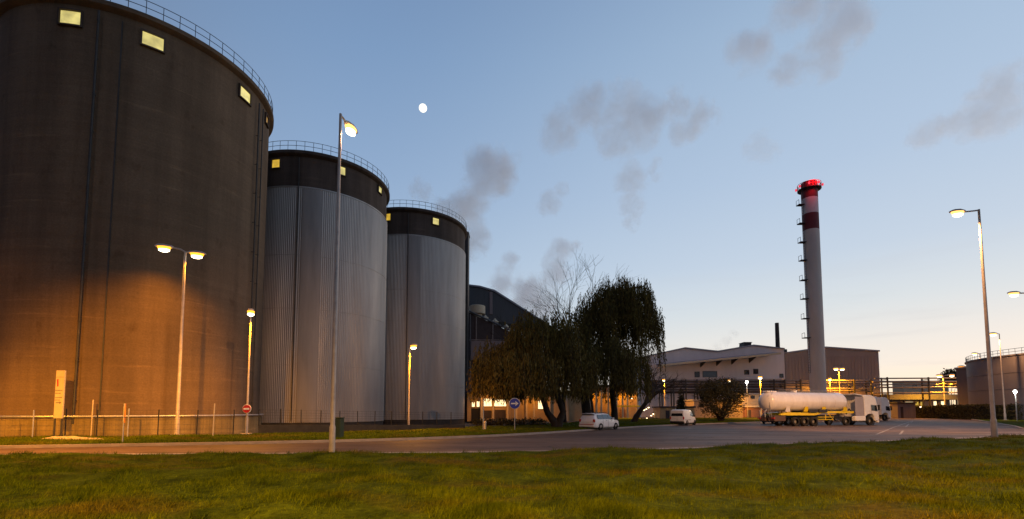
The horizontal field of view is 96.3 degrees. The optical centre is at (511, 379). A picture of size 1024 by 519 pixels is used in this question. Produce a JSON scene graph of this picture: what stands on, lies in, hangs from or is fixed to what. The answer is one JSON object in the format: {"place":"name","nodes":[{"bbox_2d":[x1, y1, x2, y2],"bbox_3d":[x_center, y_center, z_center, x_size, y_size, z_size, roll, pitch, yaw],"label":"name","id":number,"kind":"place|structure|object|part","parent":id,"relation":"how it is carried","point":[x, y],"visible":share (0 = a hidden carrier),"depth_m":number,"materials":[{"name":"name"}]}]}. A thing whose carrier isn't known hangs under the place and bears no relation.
{"place":"outdoors","nodes":[
{"label":"outdoors","id":0,"kind":"place"},
{"bbox_2d":[0,417,824,444],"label":"grass verge","id":1,"kind":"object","parent":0,"point":[481,427],"depth_m":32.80,"materials":[{"name":"green plant"}]},
{"bbox_2d":[53,370,65,436],"bbox_3d":[-27.417,1.538,27.784,0.560,4.164,0.105,0,-4,4],"label":"totem sign","id":2,"kind":"object","parent":1,"relation":"on","point":[59,394],"visible":0.92,"depth_m":27.77,"materials":[{"name":"metal"}]},
{"bbox_2d":[43,436,100,438],"bbox_3d":[-25.122,3.305,25.976,3.935,0.218,1.081,0,-4,0],"label":"concrete slab","id":3,"kind":"object","parent":1,"relation":"on","point":[66,437],"visible":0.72,"depth_m":25.89,"materials":[{"name":"concrete"}]},
{"bbox_2d":[90,400,93,435],"bbox_3d":[-26.929,2.523,29.419,0.100,2.418,0.061,0,-4,0],"label":"stake","id":4,"kind":"object","parent":1,"relation":"on","point":[92,417],"visible":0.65,"depth_m":29.42,"materials":[{"name":"wood"}]},
{"bbox_2d":[0,409,234,436],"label":"wire fence","id":5,"kind":"object","parent":1,"relation":"on","point":[33,425],"visible":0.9,"depth_m":28.95,"materials":[{"name":"metal"}]},
{"bbox_2d":[122,404,125,441],"bbox_3d":[-20.325,2.322,24.021,0.080,2.100,0.800,4,-5,-43],"label":"warning sign","id":6,"kind":"object","parent":1,"relation":"on","point":[124,413],"visible":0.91,"depth_m":23.99,"materials":[{"name":"metal"}]},
{"bbox_2d":[154,244,205,434],"bbox_3d":[-22.645,-2.628,30.953,3.007,13.100,0.654,1,-4,-12],"label":"street lamp","id":7,"kind":"object","parent":1,"relation":"on","point":[195,254],"visible":0.9,"depth_m":30.97,"materials":[{"name":"metal"}]},
{"bbox_2d":[212,403,214,434],"bbox_3d":[-19.119,2.642,29.411,0.100,2.179,0.061,0,-4,0],"label":"stake","id":8,"kind":"object","parent":1,"relation":"on","point":[213,419],"visible":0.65,"depth_m":29.39,"materials":[{"name":"white wood"}]},
{"bbox_2d":[242,404,250,432],"bbox_3d":[-18.127,2.839,31.324,0.600,2.240,0.146,0,-4,0],"label":"no entry sign","id":9,"kind":"object","parent":1,"relation":"on","point":[246,408],"visible":0.99,"depth_m":31.34,"materials":[{"name":"metal"}]},
{"bbox_2d":[241,308,254,434],"bbox_3d":[-18.334,-0.451,31.826,0.703,8.872,1.575,1,-4,-21],"label":"street lamp","id":10,"kind":"object","parent":1,"relation":"on","point":[250,312],"visible":0.84,"depth_m":32.12,"materials":[{"name":"metal"}]},
{"bbox_2d":[335,417,344,437],"bbox_3d":[-10.830,3.011,28.798,0.460,1.260,0.500,-1,-4,10],"label":"cabinet","id":11,"kind":"object","parent":1,"relation":"on","point":[339,423],"visible":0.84,"depth_m":28.59,"materials":[{"name":"metal"}]},
{"bbox_3d":[-10.869,2.991,28.574,0.320,0.930,0.015,-1,-4,10],"label":"door","id":12,"kind":"part","parent":11,"relation":"part of","materials":[{"name":"green metal"}]},
{"bbox_2d":[258,425,464,433],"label":"retaining wall","id":13,"kind":"structure","parent":1,"relation":"on","point":[289,428],"depth_m":35.40,"materials":[{"name":"grey concrete"}]},
{"bbox_2d":[258,409,464,425],"bbox_3d":[-11.248,3.210,37.624,16.840,1.554,0.091,3,-5,-35],"label":"wire fence","id":14,"kind":"object","parent":13,"relation":"on","point":[391,421],"visible":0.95,"depth_m":37.41,"materials":[{"name":"metal"}]},
{"bbox_2d":[408,344,416,424],"bbox_3d":[-8.792,0.707,39.810,0.737,7.623,1.556,2,-4,-31],"label":"street lamp","id":15,"kind":"object","parent":1,"relation":"on","point":[413,346],"visible":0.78,"depth_m":40.03,"materials":[{"name":"metal"}]},
{"bbox_2d":[483,399,486,429],"bbox_3d":[-2.385,3.086,40.004,0.340,2.700,0.254,0,-4,0],"label":"bollard post","id":16,"kind":"object","parent":1,"relation":"on","point":[484,424],"visible":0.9,"depth_m":39.92,"materials":[{"name":"metal"}]},
{"bbox_2d":[469,417,548,425],"bbox_3d":[-0.316,4.753,51.000,8.864,1.208,5.061,0,-4,0],"label":"hedge","id":17,"kind":"object","parent":1,"relation":"on","point":[499,422],"visible":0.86,"depth_m":49.95,"materials":[{"name":"green plant"}]},
{"bbox_2d":[509,398,519,429],"bbox_3d":[0.220,2.969,37.912,0.920,2.855,0.146,0,-4,0],"label":"direction sign","id":18,"kind":"object","parent":1,"relation":"on","point":[514,403],"visible":0.98,"depth_m":37.94,"materials":[{"name":"metal"}]},
{"bbox_2d":[466,305,601,426],"bbox_3d":[2.327,-1.196,44.788,13.113,12.282,9.875,0,-4,0],"label":"willow tree","id":19,"kind":"object","parent":1,"relation":"on","point":[532,360],"visible":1,"depth_m":43.02,"materials":[{"name":"green plant"}]},
{"bbox_2d":[527,273,606,411],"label":"bare tree","id":20,"kind":"object","parent":1,"relation":"on","point":[592,407],"visible":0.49,"depth_m":66.82,"materials":[{"name":"brown plant"}]},
{"bbox_2d":[554,274,666,420],"bbox_3d":[11.996,-3.899,55.815,11.784,19.199,15.045,-3,-5,42],"label":"willow tree","id":21,"kind":"object","parent":1,"relation":"on","point":[625,307],"visible":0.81,"depth_m":54.09,"materials":[{"name":"green plant"}]},
{"bbox_2d":[631,365,685,421],"bbox_3d":[19.823,2.000,62.919,7.967,8.522,6.809,0,-4,0],"label":"bare tree","id":22,"kind":"object","parent":1,"relation":"on","point":[636,416],"visible":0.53,"depth_m":61.92,"materials":[{"name":"brown plant"}]},
{"bbox_2d":[652,406,676,418],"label":"building","id":23,"kind":"structure","parent":1,"relation":"on","point":[661,412],"depth_m":87.80,"materials":[{"name":"beige concrete"}]},
{"bbox_2d":[666,410,669,418],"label":"door","id":24,"kind":"structure","parent":23,"relation":"in","point":[667,411],"depth_m":87.69,"materials":[{"name":"grey metal"}]},
{"bbox_2d":[676,387,686,409],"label":"conifer tree","id":25,"kind":"object","parent":1,"relation":"on","point":[680,402],"visible":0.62,"depth_m":77.63,"materials":[{"name":"green plant"}]},
{"bbox_2d":[685,406,695,414],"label":"building","id":26,"kind":"structure","parent":1,"relation":"on","point":[691,408],"depth_m":88.76,"materials":[{"name":"beige concrete"}]},
{"bbox_2d":[693,375,748,421],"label":"shrub","id":27,"kind":"object","parent":1,"relation":"on","point":[722,389],"visible":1,"depth_m":65.26,"materials":[{"name":"green plant"}]},
{"bbox_2d":[745,381,747,416],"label":"floodlight","id":28,"kind":"object","parent":1,"relation":"on","point":[746,382],"visible":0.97,"depth_m":97.83,"materials":[{"name":"metal"}]},
{"bbox_2d":[743,406,767,417],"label":"building","id":29,"kind":"structure","parent":1,"relation":"on","point":[753,411],"depth_m":99.73,"materials":[{"name":"concrete"}]},
{"bbox_2d":[758,375,761,415],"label":"street lamp","id":30,"kind":"object","parent":1,"relation":"on","point":[760,377],"visible":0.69,"depth_m":91.21,"materials":[{"name":"metal"}]},
{"bbox_2d":[656,379,874,411],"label":"pipe rack","id":31,"kind":"object","parent":1,"relation":"on","point":[784,382],"visible":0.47,"depth_m":112.53,"materials":[{"name":"metal"}]},
{"bbox_2d":[833,367,844,392],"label":"street lamp","id":32,"kind":"object","parent":1,"relation":"on","point":[840,368],"visible":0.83,"depth_m":110.79,"materials":[{"name":"metal"}]},
{"bbox_2d":[889,402,916,417],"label":"building","id":33,"kind":"structure","parent":1,"relation":"on","point":[903,410],"depth_m":97.80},
{"bbox_2d":[870,377,956,405],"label":"pipe rack","id":34,"kind":"object","parent":1,"relation":"on","point":[928,386],"visible":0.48,"depth_m":108.49,"materials":[{"name":"metal"}]},
{"bbox_2d":[880,394,957,404],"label":"covered bridge","id":35,"kind":"structure","parent":1,"relation":"on","point":[918,397],"depth_m":116.97,"materials":[{"name":"yellow metal"}]},
{"bbox_2d":[890,400,947,405],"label":"building","id":36,"kind":"structure","parent":1,"relation":"on","point":[933,402],"depth_m":125.82,"materials":[{"name":"beige"}]},
{"bbox_2d":[419,103,426,112],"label":"moon","id":37,"kind":"object","parent":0,"point":[422,108],"visible":1,"depth_m":2490.20,"materials":[{"name":"beige"}]},
{"bbox_2d":[0,433,1023,518],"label":"lawn","id":38,"kind":"structure","parent":0,"point":[359,511],"depth_m":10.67,"materials":[{"name":"green plant"}]},
{"bbox_2d":[329,113,357,451],"bbox_3d":[-6.703,-3.668,18.030,0.616,13.616,1.476,0,-4,0],"label":"street lamp","id":39,"kind":"object","parent":38,"relation":"on","point":[351,128],"visible":0.79,"depth_m":17.50,"materials":[{"name":"metal"}]},
{"bbox_2d":[949,209,997,436],"bbox_3d":[28.299,-3.420,28.085,2.066,14.359,0.560,0,-4,0],"label":"street lamp","id":40,"kind":"object","parent":38,"relation":"on","point":[993,419],"visible":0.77,"depth_m":28.01,"materials":[{"name":"metal"}]},
{"bbox_2d":[0,418,1023,453],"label":"road","id":41,"kind":"structure","parent":0,"point":[704,435],"depth_m":28.91,"materials":[{"name":"grey asphalt"}]},
{"bbox_2d":[0,420,819,447],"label":"kerb","id":42,"kind":"structure","parent":41,"relation":"on","point":[204,443],"depth_m":24.87,"materials":[{"name":"concrete"}]},
{"bbox_2d":[1,434,1023,454],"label":"kerb","id":43,"kind":"structure","parent":41,"relation":"on","point":[495,451],"depth_m":19.33,"materials":[{"name":"concrete"}]},
{"bbox_2d":[579,412,618,429],"bbox_3d":[8.006,3.829,41.927,2.040,1.643,4.475,-3,-5,42],"label":"parked car","id":44,"kind":"object","parent":41,"relation":"on","point":[600,420],"visible":0.98,"depth_m":40.65,"materials":[{"name":"white paint"}]},
{"bbox_2d":[670,410,695,424],"bbox_3d":[20.396,4.551,54.615,2.060,1.900,4.250,-3,-5,40],"label":"parked van","id":45,"kind":"object","parent":41,"relation":"on","point":[686,417],"visible":0.87,"depth_m":53.20,"materials":[{"name":"white paint"}]},
{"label":"rear window","id":46,"kind":"part","parent":45,"relation":"part of","materials":[{"name":"black glass"}]},
{"bbox_2d":[761,412,773,423],"bbox_3d":[34.459,5.051,60.262,4.475,1.643,2.040,3,-5,-38],"label":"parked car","id":47,"kind":"object","parent":41,"relation":"on","point":[763,422],"visible":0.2,"depth_m":59.25,"materials":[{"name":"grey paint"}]},
{"bbox_2d":[757,390,879,425],"bbox_3d":[35.481,3.369,53.383,16.377,4.135,3.040,1,-4,-17],"label":"tanker lorry","id":48,"kind":"object","parent":41,"relation":"on","point":[847,409],"visible":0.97,"depth_m":52.38,"materials":[{"name":"white paint"}]},
{"bbox_2d":[871,405,877,410],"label":"side window","id":49,"kind":"structure","parent":48,"relation":"in","point":[873,407],"depth_m":54.34,"materials":[{"name":"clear glass"}]},
{"bbox_2d":[822,397,891,420],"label":"box lorry","id":50,"kind":"object","parent":41,"relation":"on","point":[884,411],"visible":0.14,"depth_m":75.59,"materials":[{"name":"white paint"}]},
{"bbox_2d":[937,374,954,404],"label":"street lamp","id":51,"kind":"object","parent":41,"relation":"on","point":[940,375],"visible":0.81,"depth_m":110.75,"materials":[{"name":"metal"}]},
{"bbox_2d":[971,419,1023,428],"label":"kerb","id":52,"kind":"structure","parent":41,"relation":"on","point":[1018,427],"depth_m":52.33,"materials":[{"name":"concrete"}]},
{"bbox_2d":[1007,291,1023,296],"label":"street lamp","id":53,"kind":"object","parent":41,"relation":"on","point":[1013,293],"visible":1,"depth_m":39.24,"materials":[{"name":"metal"}]},
{"bbox_2d":[463,417,652,426],"bbox_3d":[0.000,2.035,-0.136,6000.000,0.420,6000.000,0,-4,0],"label":"ground","id":54,"kind":"structure","parent":0,"point":[467,423],"depth_m":72.31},
{"bbox_2d":[0,0,273,436],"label":"storage silo","id":55,"kind":"object","parent":54,"relation":"on","point":[130,138],"visible":0.91,"depth_m":31.68,"materials":[{"name":"concrete"}]},
{"bbox_2d":[56,7,83,28],"bbox_3d":[-30.000,-24.555,31.171,1.472,1.200,0.259,1,-4,-10],"label":"window","id":56,"kind":"structure","parent":55,"relation":"in","point":[70,17],"depth_m":31.18,"materials":[{"name":"glass"}]},
{"bbox_2d":[140,28,165,54],"bbox_3d":[-25.848,-24.329,33.047,1.422,1.200,0.257,3,-5,-39],"label":"window","id":57,"kind":"structure","parent":55,"relation":"in","point":[148,39],"depth_m":33.03,"materials":[{"name":"glass"}]},
{"bbox_2d":[238,83,251,106],"bbox_3d":[-22.536,-24.012,38.782,0.257,1.150,1.422,-1,-4,9],"label":"window","id":58,"kind":"structure","parent":55,"relation":"in","point":[243,92],"depth_m":38.73,"materials":[{"name":"glass"}]},
{"bbox_2d":[264,112,268,128],"bbox_3d":[-22.727,-23.998,42.537,0.244,1.000,1.016,1,-4,-15],"label":"window","id":59,"kind":"structure","parent":55,"relation":"in","point":[266,120],"depth_m":42.33,"materials":[{"name":"glass"}]},
{"bbox_2d":[259,140,389,424],"bbox_3d":[-24.300,-9.671,57.169,17.060,31.800,17.060,0,-4,0],"label":"storage silo","id":60,"kind":"object","parent":54,"relation":"on","point":[297,313],"visible":0.78,"depth_m":49.95,"materials":[{"name":"metal"}]},
{"bbox_2d":[270,158,280,169],"bbox_3d":[-25.718,-23.478,49.990,1.170,1.150,0.250,-1,-4,10],"label":"window","id":61,"kind":"structure","parent":60,"relation":"in","point":[275,162],"depth_m":50.00,"materials":[{"name":"glass"}]},
{"bbox_2d":[336,164,346,176],"bbox_3d":[-19.192,-23.472,51.652,1.069,1.150,0.247,3,-5,-38],"label":"window","id":62,"kind":"structure","parent":60,"relation":"in","point":[343,169],"depth_m":51.77,"materials":[{"name":"glass"}]},
{"bbox_2d":[378,184,382,195],"bbox_3d":[-16.241,-23.302,56.527,0.247,1.000,1.069,-1,-4,11],"label":"window","id":63,"kind":"structure","parent":60,"relation":"in","point":[380,190],"depth_m":56.65,"materials":[{"name":"glass"}]},
{"bbox_2d":[383,200,466,424],"bbox_3d":[-15.600,-9.432,71.285,17.060,33.200,17.060,0,-4,0],"label":"storage silo","id":64,"kind":"object","parent":54,"relation":"on","point":[425,284],"visible":0.66,"depth_m":63.95,"materials":[{"name":"metal"}]},
{"bbox_2d":[386,213,391,221],"bbox_3d":[-17.317,-22.649,64.121,0.967,1.200,0.244,-1,-4,12],"label":"window","id":65,"kind":"structure","parent":64,"relation":"in","point":[388,217],"depth_m":64.13,"materials":[{"name":"glass"}]},
{"bbox_2d":[432,216,439,225],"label":"window","id":66,"kind":"structure","parent":64,"relation":"in","point":[435,221],"depth_m":65.45,"materials":[{"name":"glass"}]},
{"bbox_2d":[465,232,469,420],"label":"elevator shaft","id":67,"kind":"object","parent":54,"relation":"on","point":[467,240],"visible":0.46,"depth_m":81.64,"materials":[{"name":"metal"}]},
{"bbox_2d":[469,310,521,390],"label":"process building","id":68,"kind":"structure","parent":54,"relation":"on","point":[477,324],"depth_m":84.70,"materials":[{"name":"grey metal"}]},
{"bbox_2d":[469,304,484,317],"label":"roof drum","id":69,"kind":"object","parent":68,"relation":"on","point":[478,309],"visible":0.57,"depth_m":85.82,"materials":[{"name":"metal"}]},
{"bbox_2d":[469,284,542,331],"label":"conveyor gallery","id":70,"kind":"object","parent":54,"relation":"on","point":[496,304],"visible":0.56,"depth_m":93.17,"materials":[{"name":"metal"}]},
{"bbox_2d":[465,391,581,420],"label":"lit annex","id":71,"kind":"object","parent":54,"relation":"on","point":[528,410],"visible":0.38,"depth_m":75.80,"materials":[{"name":"beige"}]},
{"bbox_2d":[471,408,479,420],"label":"door","id":72,"kind":"structure","parent":71,"relation":"in","point":[475,412],"depth_m":75.71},
{"bbox_2d":[484,398,491,406],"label":"window","id":73,"kind":"structure","parent":71,"relation":"in","point":[488,404],"depth_m":75.87,"materials":[{"name":"beige glass"}]},
{"bbox_2d":[484,410,491,417],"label":"door","id":74,"kind":"structure","parent":71,"relation":"in","point":[487,413],"depth_m":75.71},
{"bbox_2d":[494,399,506,406],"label":"window","id":75,"kind":"structure","parent":71,"relation":"in","point":[495,404],"depth_m":75.85,"materials":[{"name":"beige glass"}]},
{"bbox_2d":[495,410,505,418],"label":"door","id":76,"kind":"structure","parent":71,"relation":"in","point":[501,414],"depth_m":75.71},
{"bbox_2d":[537,401,542,409],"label":"window","id":77,"kind":"structure","parent":71,"relation":"in","point":[539,407],"depth_m":75.84,"materials":[{"name":"beige glass"}]},
{"bbox_2d":[478,247,641,422],"bbox_3d":[6.526,-6.037,63.993,25.706,24.390,10.747,-2,-4,31],"label":"bare tree","id":78,"kind":"object","parent":54,"relation":"on","point":[565,420],"visible":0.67,"depth_m":64.58,"materials":[{"name":"brown plant"}]},
{"bbox_2d":[589,385,640,418],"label":"lit loading dock","id":79,"kind":"object","parent":54,"relation":"on","point":[626,409],"visible":0.19,"depth_m":85.75,"materials":[{"name":"yellow paint"}]},
{"bbox_2d":[620,409,625,417],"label":"door","id":80,"kind":"structure","parent":79,"relation":"in","point":[620,409],"depth_m":85.68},
{"bbox_2d":[637,344,784,416],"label":"pale hall","id":81,"kind":"structure","parent":54,"relation":"on","point":[752,362],"depth_m":118.41,"materials":[{"name":"metal"}]},
{"bbox_2d":[702,371,716,376],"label":"window","id":82,"kind":"structure","parent":81,"relation":"in","point":[705,373],"depth_m":118.32,"materials":[{"name":"glass"}]},
{"bbox_2d":[739,342,751,346],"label":"roof hood","id":83,"kind":"object","parent":81,"relation":"on","point":[744,344],"visible":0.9,"depth_m":120.89,"materials":[{"name":"metal"}]},
{"bbox_2d":[775,323,786,351],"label":"vent stack","id":84,"kind":"object","parent":81,"relation":"on","point":[777,339],"visible":0.42,"depth_m":122.17,"materials":[{"name":"metal"}]},
{"bbox_2d":[683,399,743,417],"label":"building","id":85,"kind":"structure","parent":54,"relation":"on","point":[693,402],"depth_m":95.77,"materials":[{"name":"concrete"}]},
{"bbox_2d":[738,393,761,405],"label":"building","id":86,"kind":"structure","parent":54,"relation":"on","point":[753,399],"depth_m":105.91,"materials":[{"name":"metal"}]},
{"bbox_2d":[795,179,827,414],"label":"chimney","id":87,"kind":"object","parent":54,"relation":"on","point":[809,223],"visible":0.99,"depth_m":104.64,"materials":[{"name":"concrete"}]},
{"bbox_2d":[784,346,880,414],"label":"brown hall","id":88,"kind":"structure","parent":54,"relation":"on","point":[859,364],"depth_m":120.47,"materials":[{"name":"metal"}]},
{"bbox_2d":[892,382,949,404],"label":"building","id":89,"kind":"structure","parent":54,"relation":"on","point":[916,389],"depth_m":138.12,"materials":[{"name":"metal"}]},
{"bbox_2d":[937,368,956,404],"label":"round tree","id":90,"kind":"object","parent":54,"relation":"on","point":[946,373],"visible":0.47,"depth_m":124.83,"materials":[{"name":"green plant"}]},
{"bbox_2d":[108,0,1023,404],"label":"sky","id":91,"kind":"structure","parent":0,"point":[671,143],"materials":[{"name":"blue"}]},
{"bbox_2d":[976,419,1023,427],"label":"grass island","id":92,"kind":"structure","parent":0,"point":[1019,423],"depth_m":61.13,"materials":[{"name":"green plant"}]},
{"bbox_2d":[954,367,967,404],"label":"building","id":93,"kind":"structure","parent":92,"relation":"on","point":[961,379],"depth_m":94.72,"materials":[{"name":"stone"}]},
{"bbox_2d":[915,403,1023,419],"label":"clipped hedge","id":94,"kind":"object","parent":92,"relation":"on","point":[967,411],"visible":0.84,"depth_m":85.63,"materials":[{"name":"green plant"}]},
{"bbox_2d":[964,347,1023,419],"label":"round tank","id":95,"kind":"object","parent":92,"relation":"on","point":[977,377],"visible":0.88,"depth_m":79.94,"materials":[{"name":"metal"}]},
{"bbox_2d":[990,332,1006,419],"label":"street lamp","id":96,"kind":"object","parent":92,"relation":"on","point":[994,334],"visible":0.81,"depth_m":76.36,"materials":[{"name":"metal"}]},
{"bbox_2d":[1012,390,1017,420],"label":"floodlight","id":97,"kind":"object","parent":92,"relation":"on","point":[1014,391],"visible":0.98,"depth_m":70.90,"materials":[{"name":"metal"}]}
]}

